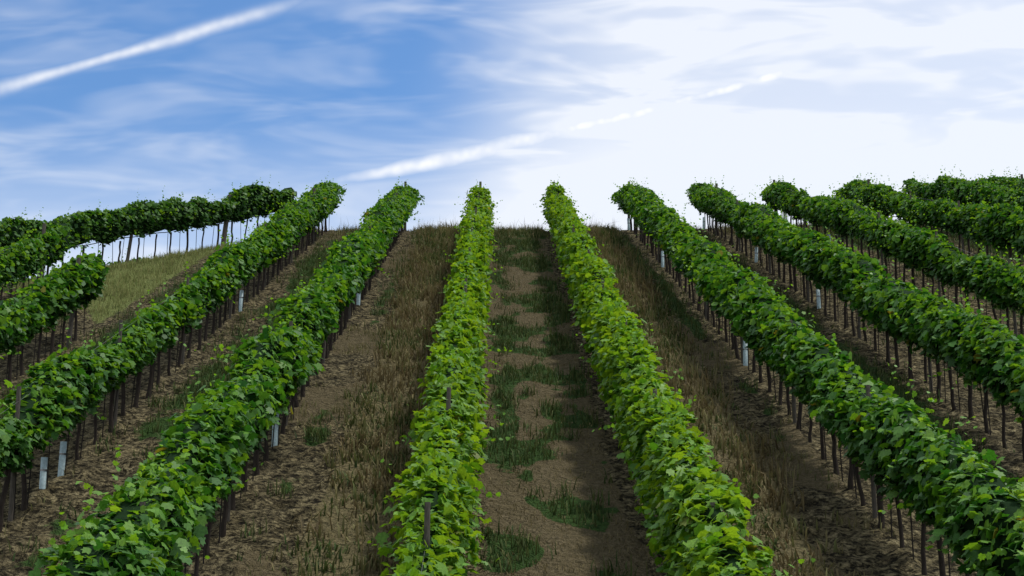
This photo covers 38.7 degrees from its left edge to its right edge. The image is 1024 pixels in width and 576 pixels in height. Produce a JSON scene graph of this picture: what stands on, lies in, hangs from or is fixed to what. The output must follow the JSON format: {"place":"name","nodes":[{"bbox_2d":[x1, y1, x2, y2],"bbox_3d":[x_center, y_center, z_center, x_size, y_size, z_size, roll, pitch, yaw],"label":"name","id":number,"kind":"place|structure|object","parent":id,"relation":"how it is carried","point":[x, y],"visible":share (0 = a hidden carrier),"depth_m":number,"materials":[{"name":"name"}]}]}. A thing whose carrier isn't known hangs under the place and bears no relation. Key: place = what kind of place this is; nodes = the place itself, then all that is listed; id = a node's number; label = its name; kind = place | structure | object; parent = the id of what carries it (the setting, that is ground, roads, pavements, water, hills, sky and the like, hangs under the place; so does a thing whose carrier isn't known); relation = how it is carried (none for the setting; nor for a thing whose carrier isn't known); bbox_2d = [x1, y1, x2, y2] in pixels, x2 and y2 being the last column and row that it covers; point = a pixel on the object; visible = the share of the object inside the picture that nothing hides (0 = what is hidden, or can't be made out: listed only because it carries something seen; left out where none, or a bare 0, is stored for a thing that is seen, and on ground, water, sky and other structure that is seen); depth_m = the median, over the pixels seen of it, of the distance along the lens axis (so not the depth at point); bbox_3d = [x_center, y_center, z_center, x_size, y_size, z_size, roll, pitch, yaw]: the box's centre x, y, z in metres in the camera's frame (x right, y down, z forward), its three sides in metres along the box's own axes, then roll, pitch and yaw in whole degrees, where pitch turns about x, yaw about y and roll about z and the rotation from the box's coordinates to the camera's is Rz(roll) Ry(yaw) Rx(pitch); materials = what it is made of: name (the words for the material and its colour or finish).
{"place":"outdoors","nodes":[
{"label":"outdoors","id":0,"kind":"place"},
{"bbox_2d":[1,191,974,572],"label":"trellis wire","id":1,"kind":"object","parent":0,"point":[241,297],"visible":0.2,"depth_m":28.33,"materials":[{"name":"grey metal"}]},
{"bbox_2d":[0,224,1023,575],"bbox_3d":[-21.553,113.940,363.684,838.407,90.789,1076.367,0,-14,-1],"label":"terrain","id":2,"kind":"structure","parent":0,"point":[874,550],"depth_m":25.92,"materials":[{"name":"brown soil"}]},
{"bbox_2d":[39,217,830,488],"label":"grow tubes","id":3,"kind":"object","parent":2,"relation":"on","point":[44,464],"visible":0.66,"depth_m":26.13},
{"bbox_2d":[0,286,1023,575],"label":"vine leaves","id":4,"kind":"object","parent":2,"relation":"on","point":[664,478],"visible":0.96,"depth_m":20.02,"materials":[{"name":"green plant"}]},
{"bbox_2d":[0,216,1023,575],"bbox_3d":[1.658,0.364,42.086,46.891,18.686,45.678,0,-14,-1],"label":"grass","id":5,"kind":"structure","parent":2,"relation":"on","point":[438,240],"depth_m":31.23,"materials":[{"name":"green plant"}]},
{"bbox_2d":[0,195,1023,385],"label":"vine leaves","id":6,"kind":"object","parent":2,"relation":"on","point":[713,281],"visible":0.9,"depth_m":35.76,"materials":[{"name":"green plant"}]},
{"bbox_2d":[0,165,1023,285],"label":"vine leaves","id":7,"kind":"object","parent":2,"relation":"on","point":[557,213],"visible":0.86,"depth_m":53.40,"materials":[{"name":"green plant"}]},
{"bbox_2d":[0,174,1023,575],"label":"vine","id":8,"kind":"object","parent":2,"relation":"on","point":[328,348],"depth_m":29.68,"materials":[{"name":"green plant"}]},
{"bbox_2d":[0,0,1023,278],"label":"sky","id":9,"kind":"structure","parent":0,"point":[109,101],"materials":[{"name":"blue"}]}
]}

